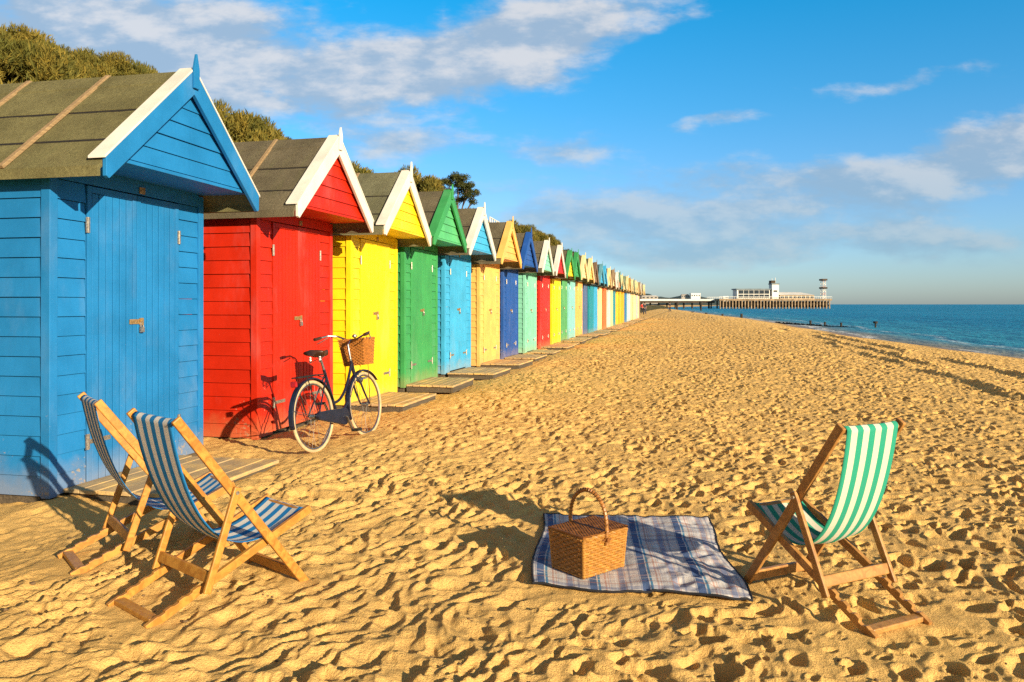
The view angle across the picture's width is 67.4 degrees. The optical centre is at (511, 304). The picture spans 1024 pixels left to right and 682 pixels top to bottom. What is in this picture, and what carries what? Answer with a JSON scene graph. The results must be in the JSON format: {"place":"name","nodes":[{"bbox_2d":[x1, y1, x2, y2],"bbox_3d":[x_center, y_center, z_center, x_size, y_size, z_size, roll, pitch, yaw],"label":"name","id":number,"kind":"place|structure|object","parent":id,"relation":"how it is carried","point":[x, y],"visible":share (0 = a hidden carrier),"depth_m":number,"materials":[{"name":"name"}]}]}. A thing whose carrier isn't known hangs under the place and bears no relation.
{"place":"outdoors","nodes":[
{"label":"outdoors","id":0,"kind":"place"},
{"bbox_2d":[2,81,668,312],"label":"cliff slope","id":1,"kind":"structure","parent":0,"point":[651,307],"depth_m":254.73,"materials":[{"name":"green plant"}]},
{"bbox_2d":[0,21,75,82],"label":"gorse bush","id":2,"kind":"object","parent":1,"relation":"on","point":[16,41],"visible":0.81,"depth_m":13.45,"materials":[{"name":"green plant"}]},
{"bbox_2d":[3,43,98,82],"bbox_3d":[-9.194,-4.374,15.199,1.960,1.656,2.038,0,0,-45],"label":"gorse bush","id":3,"kind":"object","parent":1,"relation":"on","point":[84,71],"depth_m":15.46,"materials":[{"name":"green plant"}]},
{"bbox_2d":[71,46,149,76],"bbox_3d":[-8.896,-4.675,16.896,2.083,1.760,2.166,0,0,38],"label":"gorse bush","id":4,"kind":"object","parent":1,"relation":"on","point":[112,64],"visible":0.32,"depth_m":16.36,"materials":[{"name":"green plant"}]},
{"bbox_2d":[0,34,263,141],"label":"cliff scrub","id":5,"kind":"object","parent":1,"relation":"on","point":[8,80],"depth_m":13.50,"materials":[{"name":"green plant"}]},
{"bbox_2d":[138,61,159,73],"bbox_3d":[-8.502,-5.003,17.722,1.573,1.291,1.782,0,0,14],"label":"gorse bush","id":6,"kind":"object","parent":5,"relation":"on","point":[153,70],"visible":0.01,"depth_m":17.71,"materials":[{"name":"green plant"}]},
{"bbox_2d":[212,99,276,141],"bbox_3d":[-7.752,-4.590,21.060,2.875,2.083,2.538,0,0,7],"label":"gorse bush","id":7,"kind":"object","parent":1,"relation":"on","point":[264,133],"visible":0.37,"depth_m":20.47,"materials":[{"name":"green plant"}]},
{"bbox_2d":[258,114,288,139],"bbox_3d":[-7.426,-4.603,22.618,2.284,1.874,2.588,0,0,-1],"label":"gorse bush","id":8,"kind":"object","parent":1,"relation":"on","point":[280,135],"visible":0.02,"depth_m":22.29,"materials":[{"name":"green plant"}]},
{"bbox_2d":[352,160,373,173],"bbox_3d":[-5.896,-4.504,29.243,2.538,2.083,2.875,0,0,-16],"label":"gorse bush","id":9,"kind":"object","parent":1,"relation":"on","point":[357,169],"visible":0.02,"depth_m":28.75,"materials":[{"name":"green plant"}]},
{"bbox_2d":[394,164,447,191],"bbox_3d":[-4.497,-5.164,35.549,3.594,2.603,3.172,0,0,-23],"label":"gorse bush","id":10,"kind":"object","parent":1,"relation":"on","point":[425,183],"visible":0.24,"depth_m":34.96,"materials":[{"name":"green plant"}]},
{"bbox_2d":[441,171,480,208],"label":"pine tree","id":11,"kind":"object","parent":1,"relation":"on","point":[467,192],"visible":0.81,"depth_m":47.66,"materials":[{"name":"green plant"}]},
{"bbox_2d":[509,219,539,240],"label":"gorse bush","id":12,"kind":"object","parent":1,"relation":"on","point":[518,228],"visible":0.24,"depth_m":56.29,"materials":[{"name":"green plant"}]},
{"bbox_2d":[528,223,551,245],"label":"gorse bush","id":13,"kind":"object","parent":1,"relation":"on","point":[543,236],"visible":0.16,"depth_m":61.88,"materials":[{"name":"green plant"}]},
{"bbox_2d":[547,233,563,249],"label":"gorse bush","id":14,"kind":"object","parent":1,"relation":"on","point":[554,241],"visible":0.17,"depth_m":68.50,"materials":[{"name":"green plant"}]},
{"bbox_2d":[0,305,1023,681],"bbox_3d":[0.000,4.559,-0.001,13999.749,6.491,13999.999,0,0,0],"label":"beach sand","id":15,"kind":"structure","parent":0,"point":[702,407],"depth_m":4.67,"materials":[{"name":"beige sand"}]},
{"bbox_2d":[0,54,259,503],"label":"beach hut","id":16,"kind":"object","parent":15,"relation":"on","point":[113,189],"visible":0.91,"depth_m":6.04,"materials":[{"name":"wood"}]},
{"bbox_2d":[82,186,144,481],"bbox_3d":[-3.217,0.227,6.216,0.086,2.285,0.652,0,0,12],"label":"door","id":17,"kind":"structure","parent":16,"relation":"in","point":[111,321],"depth_m":6.16,"materials":[{"name":"wood"}]},
{"bbox_2d":[136,196,180,466],"bbox_3d":[-3.112,0.228,6.744,0.069,2.285,0.569,0,0,12],"label":"door","id":18,"kind":"structure","parent":16,"relation":"in","point":[158,233],"depth_m":6.74,"materials":[{"name":"wood"}]},
{"bbox_2d":[57,392,234,574],"bbox_3d":[-2.075,0.968,4.388,0.855,0.940,0.524,0,0,-39],"label":"deck chair","id":19,"kind":"object","parent":15,"relation":"on","point":[97,412],"visible":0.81,"depth_m":4.26,"materials":[{"name":"brown wood"}]},
{"bbox_2d":[64,455,278,504],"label":"step deck","id":20,"kind":"structure","parent":15,"relation":"on","point":[105,487],"depth_m":6.12,"materials":[{"name":"brown wood"}]},
{"bbox_2d":[106,408,311,627],"bbox_3d":[-1.460,0.967,3.768,0.524,0.940,0.855,0,0,40],"label":"deck chair","id":21,"kind":"object","parent":15,"relation":"on","point":[266,519],"visible":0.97,"depth_m":3.64,"materials":[{"name":"blue fabric"}]},
{"bbox_2d":[203,127,373,439],"bbox_3d":[-3.475,-0.133,9.369,3.040,3.884,2.075,0,0,13],"label":"beach hut","id":22,"kind":"object","parent":15,"relation":"on","point":[267,298],"visible":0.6,"depth_m":8.60,"materials":[{"name":"wood"}]},
{"bbox_2d":[269,222,302,430],"bbox_3d":[-2.616,0.250,8.911,0.086,2.342,0.652,0,0,13],"label":"door","id":23,"kind":"structure","parent":22,"relation":"in","point":[284,250],"depth_m":8.85,"materials":[{"name":"wood"}]},
{"bbox_2d":[298,227,321,422],"bbox_3d":[-2.500,0.246,9.438,0.069,2.342,0.569,0,0,13],"label":"door","id":24,"kind":"structure","parent":22,"relation":"in","point":[309,253],"depth_m":9.40,"materials":[{"name":"wood"}]},
{"bbox_2d":[288,331,381,452],"bbox_3d":[-1.791,0.876,7.908,0.640,1.143,1.729,-6,-2,19],"label":"bicycle","id":25,"kind":"object","parent":15,"relation":"on","point":[359,350],"visible":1,"depth_m":7.84,"materials":[{"name":"black metal"}]},
{"bbox_2d":[323,162,431,408],"bbox_3d":[-2.961,-0.177,11.648,3.040,3.858,2.075,0,0,12],"label":"beach hut","id":26,"kind":"object","parent":15,"relation":"on","point":[365,279],"visible":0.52,"depth_m":11.19,"materials":[{"name":"wood"}]},
{"bbox_2d":[357,238,378,399],"bbox_3d":[-2.095,0.217,11.201,0.086,2.302,0.652,0,0,12],"label":"door","id":27,"kind":"structure","parent":26,"relation":"in","point":[367,291],"depth_m":11.18,"materials":[{"name":"wood"}]},
{"bbox_2d":[375,242,390,394],"bbox_3d":[-1.987,0.220,11.729,0.069,2.302,0.569,0,0,12],"label":"door","id":28,"kind":"structure","parent":26,"relation":"in","point":[382,370],"depth_m":11.72,"materials":[{"name":"wood"}]},
{"bbox_2d":[351,392,435,412],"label":"step deck","id":29,"kind":"structure","parent":15,"relation":"on","point":[396,401],"depth_m":10.79,"materials":[{"name":"brown wood"}]},
{"bbox_2d":[397,184,466,391],"bbox_3d":[-2.506,-0.188,13.641,3.040,3.794,2.065,0,0,12],"label":"beach hut","id":30,"kind":"object","parent":15,"relation":"on","point":[417,327],"visible":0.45,"depth_m":13.23,"materials":[{"name":"wood"}]},
{"bbox_2d":[408,248,424,382],"bbox_3d":[-1.636,0.189,13.196,0.086,2.282,0.652,0,0,12],"label":"door","id":31,"kind":"structure","parent":30,"relation":"in","point":[416,310],"depth_m":13.16,"materials":[{"name":"wood"}]},
{"bbox_2d":[422,250,432,379],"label":"door","id":32,"kind":"structure","parent":30,"relation":"in","point":[427,267],"depth_m":13.74,"materials":[{"name":"wood"}]},
{"bbox_2d":[406,377,473,392],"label":"step deck","id":33,"kind":"structure","parent":15,"relation":"on","point":[441,384],"depth_m":12.68,"materials":[{"name":"brown wood"}]},
{"bbox_2d":[438,202,495,376],"bbox_3d":[-2.025,-0.191,15.963,3.040,3.776,2.105,0,0,13],"label":"beach hut","id":34,"kind":"object","parent":15,"relation":"on","point":[454,311],"visible":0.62,"depth_m":15.51,"materials":[{"name":"wood"}]},
{"bbox_2d":[448,256,460,370],"bbox_3d":[-1.163,0.185,15.502,0.086,2.268,0.652,0,0,13],"label":"door","id":35,"kind":"structure","parent":34,"relation":"in","point":[453,331],"depth_m":15.42,"materials":[{"name":"wood"}]},
{"bbox_2d":[458,258,466,368],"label":"door","id":36,"kind":"structure","parent":34,"relation":"in","point":[462,273],"depth_m":16.03,"materials":[{"name":"wood"}]},
{"bbox_2d":[447,367,510,379],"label":"step deck","id":37,"kind":"structure","parent":15,"relation":"on","point":[482,373],"depth_m":14.94,"materials":[{"name":"brown wood"}]},
{"bbox_2d":[471,216,521,366],"bbox_3d":[-1.444,-0.168,18.288,3.040,3.789,2.135,0,0,13],"label":"beach hut","id":38,"kind":"object","parent":15,"relation":"on","point":[485,311],"visible":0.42,"depth_m":17.75,"materials":[{"name":"wood"}]},
{"bbox_2d":[482,264,491,361],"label":"door","id":39,"kind":"structure","parent":38,"relation":"in","point":[486,268],"depth_m":17.76,"materials":[{"name":"wood"}]},
{"bbox_2d":[490,265,496,360],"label":"door","id":40,"kind":"structure","parent":38,"relation":"in","point":[493,278],"depth_m":18.39,"materials":[{"name":"wood"}]},
{"bbox_2d":[2,394,1006,681],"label":"shell debris","id":41,"kind":"object","parent":15,"relation":"on","point":[464,548],"visible":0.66,"depth_m":3.66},
{"bbox_2d":[480,359,532,369],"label":"step deck","id":42,"kind":"structure","parent":15,"relation":"on","point":[512,364],"depth_m":17.22,"materials":[{"name":"brown wood"}]},
{"bbox_2d":[500,227,537,358],"bbox_3d":[-0.954,-0.271,20.722,3.040,3.539,2.075,0,0,13],"label":"beach hut","id":43,"kind":"object","parent":15,"relation":"on","point":[508,312],"visible":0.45,"depth_m":20.32,"materials":[{"name":"wood"}]},
{"bbox_2d":[504,270,512,356],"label":"door","id":44,"kind":"structure","parent":43,"relation":"in","point":[508,273],"depth_m":20.21,"materials":[{"name":"wood"}]},
{"bbox_2d":[511,271,515,355],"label":"door","id":45,"kind":"structure","parent":43,"relation":"in","point":[513,274],"depth_m":20.81,"materials":[{"name":"wood"}]},
{"bbox_2d":[505,354,546,361],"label":"step deck","id":46,"kind":"structure","parent":15,"relation":"on","point":[535,357],"depth_m":20.01,"materials":[{"name":"brown wood"}]},
{"bbox_2d":[518,238,553,353],"bbox_3d":[-0.356,-0.240,23.333,3.040,3.520,2.045,0,0,13],"label":"beach hut","id":47,"kind":"object","parent":15,"relation":"on","point":[527,311],"visible":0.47,"depth_m":22.75,"materials":[{"name":"wood"}]},
{"bbox_2d":[526,274,531,350],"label":"door","id":48,"kind":"structure","parent":47,"relation":"in","point":[528,288],"depth_m":22.82,"materials":[{"name":"wood"}]},
{"bbox_2d":[531,275,534,349],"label":"door","id":49,"kind":"structure","parent":47,"relation":"in","point":[532,276],"depth_m":23.46,"materials":[{"name":"wood"}]},
{"bbox_2d":[527,350,560,354],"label":"step deck","id":50,"kind":"structure","parent":15,"relation":"on","point":[551,352],"depth_m":22.64,"materials":[{"name":"brown wood"}]},
{"bbox_2d":[537,245,565,348],"bbox_3d":[0.162,-0.261,25.432,3.040,3.521,2.095,0,0,12],"label":"beach hut","id":51,"kind":"object","parent":15,"relation":"on","point":[543,310],"visible":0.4,"depth_m":24.92,"materials":[{"name":"wood"}]},
{"bbox_2d":[542,276,546,345],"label":"door","id":52,"kind":"structure","parent":51,"relation":"in","point":[543,278],"depth_m":24.92,"materials":[{"name":"wood"}]},
{"bbox_2d":[545,277,548,344],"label":"door","id":53,"kind":"structure","parent":51,"relation":"in","point":[546,278],"depth_m":25.47,"materials":[{"name":"wood"}]},
{"bbox_2d":[541,345,574,349],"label":"step deck","id":54,"kind":"structure","parent":15,"relation":"on","point":[556,347],"depth_m":24.48,"materials":[{"name":"brown wood"}]},
{"bbox_2d":[550,248,575,344],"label":"beach hut","id":55,"kind":"object","parent":15,"relation":"on","point":[555,310],"visible":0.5,"depth_m":27.24,"materials":[{"name":"wood"}]},
{"bbox_2d":[553,279,557,342],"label":"door","id":56,"kind":"structure","parent":55,"relation":"in","point":[554,284],"depth_m":27.03,"materials":[{"name":"wood"}]},
{"bbox_2d":[556,279,558,342],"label":"door","id":57,"kind":"structure","parent":55,"relation":"in","point":[557,281],"depth_m":27.66,"materials":[{"name":"wood"}]},
{"bbox_2d":[552,342,579,345],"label":"step deck","id":58,"kind":"structure","parent":15,"relation":"on","point":[568,343],"depth_m":27.07,"materials":[{"name":"brown wood"}]},
{"bbox_2d":[561,249,580,340],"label":"beach hut","id":59,"kind":"object","parent":15,"relation":"on","point":[575,255],"visible":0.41,"depth_m":29.19,"materials":[{"name":"wood"}]},
{"bbox_2d":[561,280,564,339],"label":"door","id":60,"kind":"structure","parent":59,"relation":"in","point":[562,281],"depth_m":28.93,"materials":[{"name":"wood"}]},
{"bbox_2d":[564,280,565,339],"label":"door","id":61,"kind":"structure","parent":59,"relation":"in","point":[564,280],"depth_m":29.67,"materials":[{"name":"wood"}]},
{"bbox_2d":[561,339,586,343],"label":"step deck","id":62,"kind":"structure","parent":15,"relation":"on","point":[582,341],"depth_m":28.72,"materials":[{"name":"brown wood"}]},
{"bbox_2d":[567,252,587,338],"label":"beach hut","id":63,"kind":"object","parent":15,"relation":"on","point":[571,302],"visible":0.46,"depth_m":31.20,"materials":[{"name":"wood"}]},
{"bbox_2d":[569,281,572,337],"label":"door","id":64,"kind":"structure","parent":63,"relation":"in","point":[571,307],"depth_m":30.95,"materials":[{"name":"wood"}]},
{"bbox_2d":[572,281,573,336],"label":"door","id":65,"kind":"structure","parent":63,"relation":"in","point":[572,281],"depth_m":31.76,"materials":[{"name":"wood"}]},
{"bbox_2d":[569,337,591,340],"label":"step deck","id":66,"kind":"structure","parent":15,"relation":"on","point":[588,338],"depth_m":30.72,"materials":[{"name":"brown wood"}]},
{"bbox_2d":[575,258,594,336],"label":"beach hut","id":67,"kind":"object","parent":15,"relation":"on","point":[578,305],"visible":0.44,"depth_m":33.28,"materials":[{"name":"wood"}]},
{"bbox_2d":[577,282,579,335],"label":"door","id":68,"kind":"structure","parent":67,"relation":"in","point":[578,306],"depth_m":33.13,"materials":[{"name":"wood"}]},
{"bbox_2d":[579,282,581,334],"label":"door","id":69,"kind":"structure","parent":67,"relation":"in","point":[580,289],"depth_m":33.87,"materials":[{"name":"wood"}]},
{"bbox_2d":[577,334,598,338],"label":"step deck","id":70,"kind":"structure","parent":15,"relation":"on","point":[593,336],"depth_m":32.81,"materials":[{"name":"brown wood"}]},
{"bbox_2d":[582,262,598,333],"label":"beach hut","id":71,"kind":"object","parent":15,"relation":"on","point":[584,307],"visible":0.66,"depth_m":35.51,"materials":[{"name":"wood"}]},
{"bbox_2d":[583,284,584,333],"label":"door","id":72,"kind":"structure","parent":71,"relation":"in","point":[583,284],"depth_m":35.31,"materials":[{"name":"wood"}]},
{"bbox_2d":[585,285,585,333],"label":"door","id":73,"kind":"structure","parent":71,"relation":"in","point":[585,285],"depth_m":35.87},
{"bbox_2d":[587,261,604,332],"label":"beach hut","id":74,"kind":"object","parent":15,"relation":"on","point":[590,308],"visible":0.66,"depth_m":37.23,"materials":[{"name":"wood"}]},
{"bbox_2d":[590,285,590,332],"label":"door","id":75,"kind":"structure","parent":74,"relation":"in","point":[590,285],"depth_m":37.23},
{"bbox_2d":[591,285,592,331],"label":"door","id":76,"kind":"structure","parent":74,"relation":"in","point":[591,285],"depth_m":37.60,"materials":[{"name":"teal wood"}]},
{"bbox_2d":[587,266,607,330],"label":"beach hut","id":77,"kind":"object","parent":15,"relation":"on","point":[595,298],"visible":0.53,"depth_m":39.77,"materials":[{"name":"wood"}]},
{"bbox_2d":[594,286,594,330],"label":"door","id":78,"kind":"structure","parent":77,"relation":"in","point":[594,286],"depth_m":39.37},
{"bbox_2d":[595,286,596,330],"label":"door","id":79,"kind":"structure","parent":77,"relation":"in","point":[595,286],"depth_m":39.77,"materials":[{"name":"blue wood"}]},
{"bbox_2d":[597,266,611,329],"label":"beach hut","id":80,"kind":"object","parent":15,"relation":"on","point":[599,306],"visible":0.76,"depth_m":41.41,"materials":[{"name":"wood"}]},
{"bbox_2d":[599,287,599,329],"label":"door","id":81,"kind":"structure","parent":80,"relation":"in","point":[599,287],"depth_m":41.40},
{"bbox_2d":[600,287,600,328],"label":"door","id":82,"kind":"structure","parent":80,"relation":"in","point":[600,287],"depth_m":41.94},
{"bbox_2d":[602,268,615,328],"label":"beach hut","id":83,"kind":"object","parent":15,"relation":"on","point":[604,298],"visible":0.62,"depth_m":43.87,"materials":[{"name":"wood"}]},
{"bbox_2d":[603,288,604,327],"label":"door","id":84,"kind":"structure","parent":83,"relation":"in","point":[603,288],"depth_m":43.90,"materials":[{"name":"orange wood"}]},
{"bbox_2d":[605,288,605,327],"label":"door","id":85,"kind":"structure","parent":83,"relation":"in","point":[605,288],"depth_m":44.44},
{"bbox_2d":[606,272,618,327],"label":"beach hut","id":86,"kind":"object","parent":15,"relation":"on","point":[608,302],"visible":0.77,"depth_m":45.82,"materials":[{"name":"wood"}]},
{"bbox_2d":[610,271,621,326],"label":"beach hut","id":87,"kind":"object","parent":15,"relation":"on","point":[611,303],"visible":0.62,"depth_m":48.08,"materials":[{"name":"wood"}]},
{"bbox_2d":[613,273,623,324],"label":"beach hut","id":88,"kind":"object","parent":15,"relation":"on","point":[622,285],"visible":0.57,"depth_m":50.30,"materials":[{"name":"wood"}]},
{"bbox_2d":[615,275,625,324],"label":"beach hut","id":89,"kind":"object","parent":15,"relation":"on","point":[616,302],"visible":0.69,"depth_m":51.77,"materials":[{"name":"wood"}]},
{"bbox_2d":[618,275,628,323],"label":"beach hut","id":90,"kind":"object","parent":15,"relation":"on","point":[619,301],"visible":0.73,"depth_m":53.48,"materials":[{"name":"wood"}]},
{"bbox_2d":[621,277,631,323],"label":"beach hut","id":91,"kind":"object","parent":15,"relation":"on","point":[622,306],"visible":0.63,"depth_m":56.22,"materials":[{"name":"wood"}]},
{"bbox_2d":[624,279,633,321],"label":"beach hut","id":92,"kind":"object","parent":15,"relation":"on","point":[625,304],"visible":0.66,"depth_m":58.92,"materials":[{"name":"wood"}]},
{"bbox_2d":[627,279,634,321],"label":"beach hut","id":93,"kind":"object","parent":15,"relation":"on","point":[627,298],"visible":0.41,"depth_m":61.63,"materials":[{"name":"wood"}]},
{"bbox_2d":[628,280,636,320],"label":"beach hut","id":94,"kind":"object","parent":15,"relation":"on","point":[629,301],"visible":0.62,"depth_m":64.06,"materials":[{"name":"wood"}]},
{"bbox_2d":[630,282,638,320],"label":"beach hut","id":95,"kind":"object","parent":15,"relation":"on","point":[631,301],"visible":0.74,"depth_m":66.37,"materials":[{"name":"wood"}]},
{"bbox_2d":[632,282,640,319],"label":"beach hut","id":96,"kind":"object","parent":15,"relation":"on","point":[633,304],"visible":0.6,"depth_m":68.34,"materials":[{"name":"wood"}]},
{"bbox_2d":[632,284,641,318],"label":"beach hut","id":97,"kind":"object","parent":15,"relation":"on","point":[635,301],"visible":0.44,"depth_m":71.63,"materials":[{"name":"wood"}]},
{"bbox_2d":[636,284,642,318],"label":"beach hut","id":98,"kind":"object","parent":15,"relation":"on","point":[637,301],"visible":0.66,"depth_m":73.24,"materials":[{"name":"wood"}]},
{"bbox_2d":[531,513,752,601],"bbox_3d":[0.670,1.375,4.329,1.084,0.046,1.380,0,0,6],"label":"picnic blanket","id":99,"kind":"object","parent":15,"relation":"on","point":[682,554],"visible":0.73,"depth_m":4.05,"materials":[{"name":"fabric"}]},
{"bbox_2d":[548,487,627,578],"bbox_3d":[0.401,1.177,4.048,0.343,0.421,0.299,0,0,-40],"label":"picnic basket","id":100,"kind":"object","parent":99,"relation":"on","point":[588,546],"visible":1,"depth_m":3.97,"materials":[{"name":"wicker"}]},
{"bbox_2d":[640,295,657,303],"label":"building","id":101,"kind":"structure","parent":15,"relation":"on","point":[649,297],"depth_m":516.71,"materials":[{"name":"white concrete"}]},
{"bbox_2d":[775,320,847,326],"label":"groyne","id":102,"kind":"object","parent":15,"relation":"on","point":[810,322],"visible":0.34,"depth_m":83.67,"materials":[{"name":"brown wood"}]},
{"bbox_2d":[744,418,931,638],"bbox_3d":[1.512,0.979,3.639,0.464,0.917,0.782,0,0,-26],"label":"deck chair","id":103,"kind":"object","parent":15,"relation":"on","point":[798,518],"visible":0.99,"depth_m":3.51,"materials":[{"name":"green fabric"}]},
{"bbox_2d":[0,0,1023,303],"label":"sky","id":104,"kind":"structure","parent":0,"point":[873,149],"materials":[{"name":"blue"}]},
{"bbox_2d":[640,294,718,304],"bbox_3d":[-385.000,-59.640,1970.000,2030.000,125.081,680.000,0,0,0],"label":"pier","id":105,"kind":"structure","parent":0,"point":[677,297],"depth_m":1699.87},
{"bbox_2d":[680,294,688,298],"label":"building","id":106,"kind":"structure","parent":0,"point":[684,296],"depth_m":1605.17,"materials":[{"name":"grey concrete"}]},
{"bbox_2d":[690,293,700,298],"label":"building","id":107,"kind":"structure","parent":0,"point":[694,295],"depth_m":1594.13,"materials":[{"name":"white concrete"}]},
{"bbox_2d":[665,304,1023,357],"bbox_3d":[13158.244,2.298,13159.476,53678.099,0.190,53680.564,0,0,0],"label":"sea","id":108,"kind":"structure","parent":0,"point":[995,329],"depth_m":103.15,"materials":[{"name":"liquid"}]},
{"bbox_2d":[640,297,831,308],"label":"pier","id":109,"kind":"structure","parent":108,"relation":"in","point":[772,303],"depth_m":415.05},
{"bbox_2d":[731,278,779,298],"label":"pier hall","id":110,"kind":"structure","parent":109,"relation":"on","point":[772,292],"depth_m":415.80,"materials":[{"name":"white concrete"}]},
{"bbox_2d":[779,292,813,298],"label":"pier pavilion","id":111,"kind":"structure","parent":109,"relation":"on","point":[788,295],"depth_m":415.00,"materials":[{"name":"white concrete"}]},
{"bbox_2d":[819,279,826,298],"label":"zip tower","id":112,"kind":"structure","parent":109,"relation":"on","point":[823,287],"depth_m":414.99,"materials":[{"name":"white metal"}]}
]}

